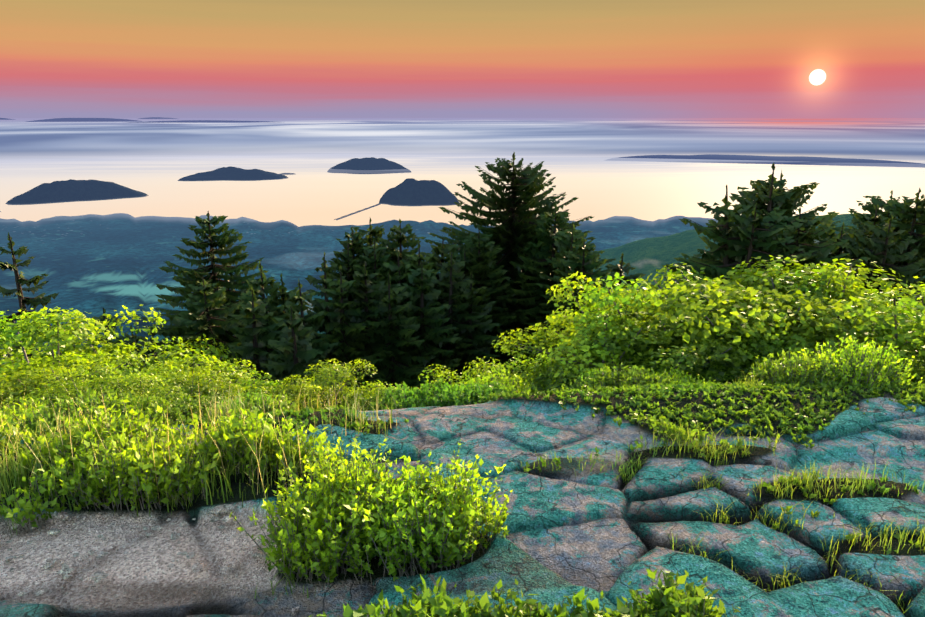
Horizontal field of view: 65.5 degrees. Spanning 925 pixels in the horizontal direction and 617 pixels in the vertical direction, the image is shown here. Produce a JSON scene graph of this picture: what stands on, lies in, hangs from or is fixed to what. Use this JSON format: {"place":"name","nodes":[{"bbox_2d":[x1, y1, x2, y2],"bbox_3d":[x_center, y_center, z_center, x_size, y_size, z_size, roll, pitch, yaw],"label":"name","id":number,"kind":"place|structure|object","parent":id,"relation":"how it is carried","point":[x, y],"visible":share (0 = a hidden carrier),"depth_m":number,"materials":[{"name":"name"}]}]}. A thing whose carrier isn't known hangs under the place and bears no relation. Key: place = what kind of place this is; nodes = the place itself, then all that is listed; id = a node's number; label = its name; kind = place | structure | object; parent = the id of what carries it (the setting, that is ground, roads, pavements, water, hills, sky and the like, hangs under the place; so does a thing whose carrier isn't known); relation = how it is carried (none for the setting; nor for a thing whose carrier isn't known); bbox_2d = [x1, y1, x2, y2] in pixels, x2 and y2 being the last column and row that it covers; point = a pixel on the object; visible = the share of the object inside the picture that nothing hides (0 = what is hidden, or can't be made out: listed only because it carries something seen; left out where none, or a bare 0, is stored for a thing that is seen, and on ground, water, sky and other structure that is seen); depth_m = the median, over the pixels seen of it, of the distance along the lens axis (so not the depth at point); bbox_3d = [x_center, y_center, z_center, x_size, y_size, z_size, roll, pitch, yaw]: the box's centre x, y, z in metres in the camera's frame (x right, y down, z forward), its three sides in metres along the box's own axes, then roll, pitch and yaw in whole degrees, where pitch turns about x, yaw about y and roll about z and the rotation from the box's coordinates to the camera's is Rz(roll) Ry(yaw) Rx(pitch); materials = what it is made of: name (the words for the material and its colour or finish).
{"place":"outdoors","nodes":[
{"label":"outdoors","id":0,"kind":"place"},
{"bbox_2d":[5,179,148,204],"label":"island","id":1,"kind":"structure","parent":0,"point":[70,190],"depth_m":4020.03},
{"bbox_2d":[26,118,136,121],"bbox_3d":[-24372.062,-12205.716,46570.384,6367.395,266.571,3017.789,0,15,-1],"label":"island","id":2,"kind":"structure","parent":0,"point":[81,120],"depth_m":46452.36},
{"bbox_2d":[178,166,287,180],"bbox_3d":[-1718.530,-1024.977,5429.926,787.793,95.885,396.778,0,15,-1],"label":"island","id":3,"kind":"structure","parent":0,"point":[229,173],"depth_m":5310.67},
{"bbox_2d":[0,213,734,363],"bbox_3d":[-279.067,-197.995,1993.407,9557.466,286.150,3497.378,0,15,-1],"label":"lowland terrain","id":4,"kind":"structure","parent":0,"point":[93,265],"depth_m":2505.14,"materials":[{"name":"blue"}]},
{"bbox_2d":[327,157,410,173],"bbox_3d":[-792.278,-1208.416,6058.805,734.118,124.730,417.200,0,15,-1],"label":"island","id":5,"kind":"structure","parent":0,"point":[372,165],"depth_m":5978.66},
{"bbox_2d":[379,178,458,205],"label":"island","id":6,"kind":"structure","parent":0,"point":[409,192],"depth_m":3833.60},
{"bbox_2d":[0,151,924,226],"bbox_3d":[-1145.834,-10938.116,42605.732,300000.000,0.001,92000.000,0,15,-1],"label":"sea","id":7,"kind":"structure","parent":0,"point":[309,196],"depth_m":4859.51,"materials":[{"name":"liquid"}]},
{"bbox_2d":[0,118,924,159],"bbox_3d":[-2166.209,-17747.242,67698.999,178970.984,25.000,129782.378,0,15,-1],"label":"cloud","id":8,"kind":"structure","parent":0,"point":[882,138],"depth_m":13149.47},
{"bbox_2d":[0,151,924,170],"bbox_3d":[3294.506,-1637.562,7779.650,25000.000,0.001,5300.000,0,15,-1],"label":"cloud","id":9,"kind":"structure","parent":0,"point":[578,160],"depth_m":7346.41,"materials":[{"name":"white"}]},
{"bbox_2d":[0,0,924,117],"label":"sky","id":10,"kind":"structure","parent":0,"point":[59,58],"materials":[{"name":"orange"}]},
{"bbox_2d":[114,213,924,365],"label":"hillside","id":11,"kind":"structure","parent":0,"point":[647,256],"depth_m":324.28,"materials":[{"name":"teal plant"}]},
{"bbox_2d":[618,155,924,167],"bbox_3d":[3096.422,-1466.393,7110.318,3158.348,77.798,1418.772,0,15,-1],"label":"shore land","id":12,"kind":"structure","parent":0,"point":[833,161],"depth_m":7092.04,"materials":[{"name":"grey"}]},
{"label":"summit ground","id":13,"kind":"structure","parent":0,"visible":0},
{"bbox_2d":[0,396,48,429],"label":"bush","id":14,"kind":"object","parent":13,"relation":"on","point":[7,410],"visible":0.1,"depth_m":4.52,"materials":[{"name":"green plant"}]},
{"bbox_2d":[0,232,82,361],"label":"conifer tree","id":15,"kind":"object","parent":13,"relation":"on","point":[36,301],"visible":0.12,"depth_m":14.03,"materials":[{"name":"green plant"}]},
{"bbox_2d":[0,322,151,390],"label":"shrub","id":16,"kind":"object","parent":13,"relation":"on","point":[9,349],"depth_m":9.53,"materials":[{"name":"green plant"}]},
{"bbox_2d":[0,349,153,407],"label":"shrub","id":17,"kind":"object","parent":13,"relation":"on","point":[18,380],"visible":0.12,"depth_m":6.43,"materials":[{"name":"green plant"}]},
{"bbox_2d":[0,366,171,405],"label":"shrub","id":18,"kind":"object","parent":13,"relation":"on","point":[46,372],"visible":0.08,"depth_m":5.99,"materials":[{"name":"green plant"}]},
{"bbox_2d":[0,351,196,396],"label":"shrub","id":19,"kind":"object","parent":13,"relation":"on","point":[42,362],"visible":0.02,"depth_m":7.45,"materials":[{"name":"green plant"}]},
{"bbox_2d":[35,373,185,425],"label":"shrub","id":20,"kind":"object","parent":13,"relation":"on","point":[129,382],"visible":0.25,"depth_m":5.29,"materials":[{"name":"green plant"}]},
{"bbox_2d":[0,306,221,401],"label":"shrub","id":21,"kind":"object","parent":13,"relation":"on","point":[37,325],"visible":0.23,"depth_m":7.76,"materials":[{"name":"green plant"}]},
{"bbox_2d":[0,304,238,386],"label":"shrub","id":22,"kind":"object","parent":13,"relation":"on","point":[91,350],"visible":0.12,"depth_m":10.07,"materials":[{"name":"green plant"}]},
{"bbox_2d":[44,368,207,424],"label":"shrub","id":23,"kind":"object","parent":13,"relation":"on","point":[173,395],"visible":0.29,"depth_m":5.19,"materials":[{"name":"green plant"}]},
{"bbox_2d":[35,353,253,426],"bbox_3d":[-2.439,0.876,6.021,1.709,0.866,2.406,8,13,14],"label":"shrub","id":24,"kind":"object","parent":13,"relation":"on","point":[173,375],"visible":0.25,"depth_m":6.20,"materials":[{"name":"green plant"}]},
{"bbox_2d":[146,374,242,419],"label":"shrub","id":25,"kind":"object","parent":13,"relation":"on","point":[203,405],"visible":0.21,"depth_m":5.86,"materials":[{"name":"green plant"}]},
{"bbox_2d":[145,358,256,391],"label":"shrub","id":26,"kind":"object","parent":13,"relation":"on","point":[244,365],"visible":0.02,"depth_m":8.09,"materials":[{"name":"green plant"}]},
{"bbox_2d":[165,276,245,382],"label":"conifer tree","id":27,"kind":"object","parent":13,"relation":"on","point":[201,307],"visible":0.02,"depth_m":13.25,"materials":[{"name":"green plant"}]},
{"bbox_2d":[167,371,245,419],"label":"shrub","id":28,"kind":"object","parent":13,"relation":"on","point":[225,389],"visible":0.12,"depth_m":6.22,"materials":[{"name":"green plant"}]},
{"bbox_2d":[141,211,286,359],"bbox_3d":[-5.043,1.567,15.305,7.465,7.253,7.623,-3,13,-8],"label":"conifer tree","id":29,"kind":"object","parent":13,"relation":"on","point":[230,282],"visible":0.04,"depth_m":14.66,"materials":[{"name":"green plant"}]},
{"bbox_2d":[178,370,321,422],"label":"shrub","id":30,"kind":"object","parent":13,"relation":"on","point":[263,383],"visible":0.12,"depth_m":6.92,"materials":[{"name":"green plant"}]},
{"bbox_2d":[204,388,297,419],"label":"bush","id":31,"kind":"object","parent":13,"relation":"on","point":[283,405],"visible":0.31,"depth_m":4.96,"materials":[{"name":"green plant"}]},
{"bbox_2d":[220,287,289,386],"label":"conifer tree","id":32,"kind":"object","parent":13,"relation":"on","point":[252,352],"visible":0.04,"depth_m":11.36,"materials":[{"name":"green plant"}]},
{"bbox_2d":[226,261,295,384],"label":"conifer tree","id":33,"kind":"object","parent":13,"relation":"on","point":[263,289],"depth_m":12.71,"materials":[{"name":"green plant"}]},
{"bbox_2d":[261,273,310,334],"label":"conifer tree","id":34,"kind":"object","parent":13,"relation":"on","point":[284,295],"depth_m":13.22,"materials":[{"name":"green plant"}]},
{"bbox_2d":[233,358,361,406],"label":"shrub","id":35,"kind":"object","parent":13,"relation":"on","point":[320,364],"visible":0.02,"depth_m":7.63,"materials":[{"name":"green plant"}]},
{"bbox_2d":[260,304,339,389],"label":"conifer tree","id":36,"kind":"object","parent":13,"relation":"on","point":[288,348],"visible":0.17,"depth_m":10.86,"materials":[{"name":"green plant"}]},
{"bbox_2d":[270,280,350,391],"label":"conifer tree","id":37,"kind":"object","parent":13,"relation":"on","point":[315,321],"visible":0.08,"depth_m":11.86,"materials":[{"name":"green plant"}]},
{"bbox_2d":[269,359,386,410],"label":"shrub","id":38,"kind":"object","parent":13,"relation":"on","point":[338,369],"visible":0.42,"depth_m":6.93,"materials":[{"name":"green plant"}]},
{"bbox_2d":[305,252,372,391],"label":"conifer tree","id":39,"kind":"object","parent":13,"relation":"on","point":[325,269],"depth_m":12.99,"materials":[{"name":"green plant"}]},
{"bbox_2d":[309,226,375,332],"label":"conifer tree","id":40,"kind":"object","parent":13,"relation":"on","point":[356,245],"visible":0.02,"depth_m":14.75,"materials":[{"name":"green plant"}]},
{"bbox_2d":[313,240,373,332],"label":"conifer tree","id":41,"kind":"object","parent":13,"relation":"on","point":[346,259],"visible":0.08,"depth_m":14.42,"materials":[{"name":"green plant"}]},
{"bbox_2d":[314,265,395,392],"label":"conifer tree","id":42,"kind":"object","parent":13,"relation":"on","point":[345,348],"visible":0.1,"depth_m":12.87,"materials":[{"name":"green plant"}]},
{"bbox_2d":[316,218,405,350],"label":"conifer tree","id":43,"kind":"object","parent":13,"relation":"on","point":[376,231],"visible":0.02,"depth_m":14.94,"materials":[{"name":"green plant"}]},
{"bbox_2d":[336,263,411,389],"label":"conifer tree","id":44,"kind":"object","parent":13,"relation":"on","point":[358,294],"visible":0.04,"depth_m":13.10,"materials":[{"name":"green plant"}]},
{"bbox_2d":[344,237,416,349],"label":"conifer tree","id":45,"kind":"object","parent":13,"relation":"on","point":[376,260],"depth_m":14.33,"materials":[{"name":"green plant"}]},
{"bbox_2d":[349,271,439,397],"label":"conifer tree","id":46,"kind":"object","parent":13,"relation":"on","point":[409,372],"visible":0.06,"depth_m":13.16,"materials":[{"name":"green plant"}]},
{"bbox_2d":[370,381,434,410],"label":"bush","id":47,"kind":"object","parent":13,"relation":"on","point":[387,393],"visible":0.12,"depth_m":5.48,"materials":[{"name":"green plant"}]},
{"bbox_2d":[363,219,446,316],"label":"conifer tree","id":48,"kind":"object","parent":13,"relation":"on","point":[398,239],"depth_m":14.85,"materials":[{"name":"green plant"}]},
{"bbox_2d":[369,249,442,376],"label":"conifer tree","id":49,"kind":"object","parent":13,"relation":"on","point":[392,266],"visible":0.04,"depth_m":14.27,"materials":[{"name":"green plant"}]},
{"bbox_2d":[399,243,454,376],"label":"conifer tree","id":50,"kind":"object","parent":13,"relation":"on","point":[414,257],"visible":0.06,"depth_m":14.45,"materials":[{"name":"green plant"}]},
{"bbox_2d":[393,263,461,389],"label":"conifer tree","id":51,"kind":"object","parent":13,"relation":"on","point":[427,332],"visible":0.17,"depth_m":13.68,"materials":[{"name":"green plant"}]},
{"bbox_2d":[384,378,473,409],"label":"bush","id":52,"kind":"object","parent":13,"relation":"on","point":[423,400],"visible":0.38,"depth_m":5.30,"materials":[{"name":"green plant"}]},
{"bbox_2d":[409,236,499,381],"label":"conifer tree","id":53,"kind":"object","parent":13,"relation":"on","point":[442,251],"visible":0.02,"depth_m":14.72,"materials":[{"name":"green plant"}]},
{"bbox_2d":[424,252,492,384],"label":"conifer tree","id":54,"kind":"object","parent":13,"relation":"on","point":[447,281],"visible":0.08,"depth_m":14.24,"materials":[{"name":"green plant"}]},
{"bbox_2d":[0,386,924,616],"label":"summit rock","id":55,"kind":"object","parent":13,"relation":"on","point":[595,532],"visible":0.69,"depth_m":3.17,"materials":[{"name":"stone"}]},
{"bbox_2d":[0,387,181,453],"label":"bush","id":56,"kind":"object","parent":55,"relation":"on","point":[61,406],"visible":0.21,"depth_m":4.36,"materials":[{"name":"green plant"}]},
{"bbox_2d":[0,504,299,615],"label":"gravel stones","id":57,"kind":"object","parent":55,"relation":"on","point":[97,576],"visible":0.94,"depth_m":2.99,"materials":[{"name":"stone"}]},
{"bbox_2d":[0,399,345,533],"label":"leafy plants","id":58,"kind":"object","parent":55,"relation":"on","point":[140,475],"visible":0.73,"depth_m":3.49,"materials":[{"name":"green plant"}]},
{"bbox_2d":[0,380,348,535],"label":"tall grass patch","id":59,"kind":"object","parent":55,"relation":"on","point":[21,468],"visible":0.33,"depth_m":3.51,"materials":[{"name":"green plant"}]},
{"bbox_2d":[107,381,401,438],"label":"dry grass","id":60,"kind":"structure","parent":55,"relation":"on","point":[298,398],"depth_m":4.32,"materials":[{"name":"plant"}]},
{"bbox_2d":[229,424,512,588],"bbox_3d":[-0.346,0.792,2.959,1.095,0.468,0.773,0,15,-1],"label":"blueberry bush","id":61,"kind":"object","parent":55,"relation":"on","point":[326,527],"visible":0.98,"depth_m":2.85,"materials":[{"name":"green plant"}]},
{"bbox_2d":[57,371,924,613],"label":"grass tufts","id":62,"kind":"object","parent":55,"relation":"on","point":[809,478],"visible":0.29,"depth_m":3.41,"materials":[{"name":"green plant"}]},
{"bbox_2d":[309,568,740,616],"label":"heath bush","id":63,"kind":"object","parent":55,"relation":"on","point":[669,599],"visible":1,"depth_m":2.32,"materials":[{"name":"green plant"}]},
{"bbox_2d":[141,380,924,554],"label":"grass","id":64,"kind":"structure","parent":55,"relation":"on","point":[765,408],"depth_m":4.34,"materials":[{"name":"green plant"}]},
{"bbox_2d":[795,333,922,388],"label":"bush","id":65,"kind":"object","parent":55,"relation":"on","point":[856,367],"visible":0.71,"depth_m":4.91,"materials":[{"name":"green plant"}]},
{"bbox_2d":[431,381,515,406],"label":"bush","id":66,"kind":"object","parent":13,"relation":"on","point":[461,396],"visible":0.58,"depth_m":5.19,"materials":[{"name":"green plant"}]},
{"bbox_2d":[409,356,543,391],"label":"shrub","id":67,"kind":"object","parent":13,"relation":"on","point":[474,372],"visible":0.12,"depth_m":8.66,"materials":[{"name":"green plant"}]},
{"bbox_2d":[444,271,511,384],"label":"conifer tree","id":68,"kind":"object","parent":13,"relation":"on","point":[479,337],"visible":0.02,"depth_m":14.42,"materials":[{"name":"green plant"}]},
{"bbox_2d":[444,244,522,368],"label":"conifer tree","id":69,"kind":"object","parent":13,"relation":"on","point":[478,266],"visible":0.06,"depth_m":15.78,"materials":[{"name":"green plant"}]},
{"bbox_2d":[447,226,539,372],"bbox_3d":[0.457,1.779,17.017,5.952,7.599,5.776,-16,22,-42],"label":"conifer tree","id":70,"kind":"object","parent":13,"relation":"on","point":[496,294],"visible":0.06,"depth_m":15.97,"materials":[{"name":"green plant"}]},
{"bbox_2d":[453,367,535,394],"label":"bush","id":71,"kind":"object","parent":13,"relation":"on","point":[521,389],"visible":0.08,"depth_m":5.71,"materials":[{"name":"green plant"}]},
{"bbox_2d":[421,152,615,375],"bbox_3d":[1.324,1.115,17.872,12.954,9.560,12.865,4,15,14],"label":"conifer tree","id":72,"kind":"object","parent":13,"relation":"on","point":[513,234],"visible":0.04,"depth_m":16.97,"materials":[{"name":"green plant"}]},
{"bbox_2d":[496,204,577,370],"bbox_3d":[1.912,1.519,17.055,6.374,7.939,6.521,3,14,6],"label":"conifer tree","id":73,"kind":"object","parent":13,"relation":"on","point":[527,294],"visible":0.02,"depth_m":16.20,"materials":[{"name":"green plant"}]},
{"bbox_2d":[497,349,597,391],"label":"shrub","id":74,"kind":"object","parent":13,"relation":"on","point":[524,362],"visible":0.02,"depth_m":8.06,"materials":[{"name":"green plant"}]},
{"bbox_2d":[506,222,607,374],"bbox_3d":[2.349,1.549,16.209,5.372,7.091,5.126,0,14,-1],"label":"conifer tree","id":75,"kind":"object","parent":13,"relation":"on","point":[562,241],"visible":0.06,"depth_m":15.53,"materials":[{"name":"green plant"}]},
{"bbox_2d":[527,237,610,363],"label":"conifer tree","id":76,"kind":"object","parent":13,"relation":"on","point":[586,263],"visible":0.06,"depth_m":14.96,"materials":[{"name":"green plant"}]},
{"bbox_2d":[554,253,645,360],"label":"conifer tree","id":77,"kind":"object","parent":13,"relation":"on","point":[620,269],"visible":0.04,"depth_m":13.83,"materials":[{"name":"green plant"}]},
{"bbox_2d":[521,303,729,392],"bbox_3d":[1.776,0.839,7.598,2.763,1.853,2.747,6,20,11],"label":"shrub","id":78,"kind":"object","parent":13,"relation":"on","point":[600,351],"visible":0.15,"depth_m":7.07,"materials":[{"name":"green plant"}]},
{"bbox_2d":[581,363,676,390],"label":"bush","id":79,"kind":"object","parent":13,"relation":"on","point":[632,376],"visible":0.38,"depth_m":5.41,"materials":[{"name":"green plant"}]},
{"bbox_2d":[491,310,799,394],"bbox_3d":[1.914,0.629,7.472,2.976,1.382,2.954,-11,19,-36],"label":"shrub","id":80,"kind":"object","parent":13,"relation":"on","point":[742,354],"visible":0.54,"depth_m":6.83,"materials":[{"name":"green plant"}]},
{"bbox_2d":[529,271,797,368],"bbox_3d":[2.285,0.717,8.286,3.083,2.440,2.958,-2,15,-2],"label":"shrub","id":81,"kind":"object","parent":13,"relation":"on","point":[569,296],"visible":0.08,"depth_m":7.87,"materials":[{"name":"green plant"}]},
{"bbox_2d":[545,272,792,380],"bbox_3d":[2.414,0.667,8.085,3.532,2.312,3.237,-6,12,-36],"label":"shrub","id":82,"kind":"object","parent":13,"relation":"on","point":[633,292],"visible":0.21,"depth_m":7.16,"materials":[{"name":"green plant"}]},
{"bbox_2d":[651,366,720,384],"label":"bush","id":83,"kind":"object","parent":13,"relation":"on","point":[679,380],"visible":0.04,"depth_m":5.96,"materials":[{"name":"green plant"}]},
{"bbox_2d":[662,185,763,287],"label":"conifer tree","id":84,"kind":"object","parent":13,"relation":"on","point":[726,230],"visible":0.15,"depth_m":10.86,"materials":[{"name":"green plant"}]},
{"bbox_2d":[586,273,846,380],"bbox_3d":[2.954,0.734,7.698,3.250,1.942,3.294,3,15,11],"label":"shrub","id":85,"kind":"object","parent":13,"relation":"on","point":[699,368],"visible":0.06,"depth_m":6.95,"materials":[{"name":"green plant"}]},
{"bbox_2d":[659,203,817,300],"bbox_3d":[4.464,0.928,11.130,4.682,5.093,4.665,8,18,21],"label":"conifer tree","id":86,"kind":"object","parent":13,"relation":"on","point":[745,235],"visible":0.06,"depth_m":10.60,"materials":[{"name":"green plant"}]},
{"bbox_2d":[593,262,901,370],"bbox_3d":[3.781,0.815,7.987,4.815,2.718,4.982,4,16,16],"label":"shrub","id":87,"kind":"object","parent":13,"relation":"on","point":[687,293],"visible":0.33,"depth_m":7.11,"materials":[{"name":"green plant"}]},
{"bbox_2d":[662,185,834,293],"bbox_3d":[5.254,0.828,12.696,7.048,6.093,7.397,-3,15,-16],"label":"conifer tree","id":88,"kind":"object","parent":13,"relation":"on","point":[744,194],"visible":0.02,"depth_m":12.14,"materials":[{"name":"green plant"}]},
{"bbox_2d":[711,314,798,360],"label":"shrub","id":89,"kind":"object","parent":13,"relation":"on","point":[744,340],"visible":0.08,"depth_m":6.91,"materials":[{"name":"green plant"}]},
{"bbox_2d":[720,163,794,261],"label":"conifer tree","id":90,"kind":"object","parent":13,"relation":"on","point":[780,200],"depth_m":11.54,"materials":[{"name":"green plant"}]},
{"bbox_2d":[674,170,844,280],"bbox_3d":[5.455,0.817,13.016,7.644,6.564,7.560,-7,16,-22],"label":"conifer tree","id":91,"kind":"object","parent":13,"relation":"on","point":[798,194],"depth_m":12.38,"materials":[{"name":"green plant"}]},
{"bbox_2d":[687,263,890,339],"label":"shrub","id":92,"kind":"object","parent":13,"relation":"on","point":[841,277],"depth_m":8.83,"materials":[{"name":"green plant"}]},
{"bbox_2d":[670,255,924,356],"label":"shrub","id":93,"kind":"object","parent":13,"relation":"on","point":[883,279],"visible":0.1,"depth_m":7.88,"materials":[{"name":"green plant"}]},
{"bbox_2d":[749,347,846,386],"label":"bush","id":94,"kind":"object","parent":13,"relation":"on","point":[787,369],"visible":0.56,"depth_m":5.04,"materials":[{"name":"green plant"}]},
{"bbox_2d":[742,207,872,298],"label":"conifer tree","id":95,"kind":"object","parent":13,"relation":"on","point":[822,249],"visible":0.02,"depth_m":10.80,"materials":[{"name":"green plant"}]},
{"bbox_2d":[705,285,924,381],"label":"shrub","id":96,"kind":"object","parent":13,"relation":"on","point":[881,328],"visible":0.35,"depth_m":6.54,"materials":[{"name":"green plant"}]},
{"bbox_2d":[727,266,924,382],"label":"shrub","id":97,"kind":"object","parent":13,"relation":"on","point":[887,286],"visible":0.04,"depth_m":7.77,"materials":[{"name":"green plant"}]},
{"bbox_2d":[766,318,923,373],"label":"shrub","id":98,"kind":"object","parent":13,"relation":"on","point":[823,335],"depth_m":6.80,"materials":[{"name":"green plant"}]},
{"bbox_2d":[812,222,880,292],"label":"conifer tree","id":99,"kind":"object","parent":13,"relation":"on","point":[842,236],"visible":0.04,"depth_m":12.17,"materials":[{"name":"green plant"}]},
{"bbox_2d":[777,284,924,383],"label":"shrub","id":100,"kind":"object","parent":13,"relation":"on","point":[913,329],"visible":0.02,"depth_m":7.22,"materials":[{"name":"green plant"}]},
{"bbox_2d":[820,190,924,286],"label":"conifer tree","id":101,"kind":"object","parent":13,"relation":"on","point":[870,207],"depth_m":14.21,"materials":[{"name":"green plant"}]},
{"bbox_2d":[831,215,924,310],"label":"conifer tree","id":102,"kind":"object","parent":13,"relation":"on","point":[886,234],"visible":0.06,"depth_m":11.70,"materials":[{"name":"green plant"}]},
{"bbox_2d":[832,204,924,296],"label":"conifer tree","id":103,"kind":"object","parent":13,"relation":"on","point":[863,218],"depth_m":12.70,"materials":[{"name":"green plant"}]},
{"bbox_2d":[866,188,924,301],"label":"conifer tree","id":104,"kind":"object","parent":13,"relation":"on","point":[900,210],"depth_m":13.29,"materials":[{"name":"green plant"}]},
{"bbox_2d":[883,342,924,383],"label":"shrub","id":105,"kind":"object","parent":13,"relation":"on","point":[921,373],"visible":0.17,"depth_m":6.11,"materials":[{"name":"green plant"}]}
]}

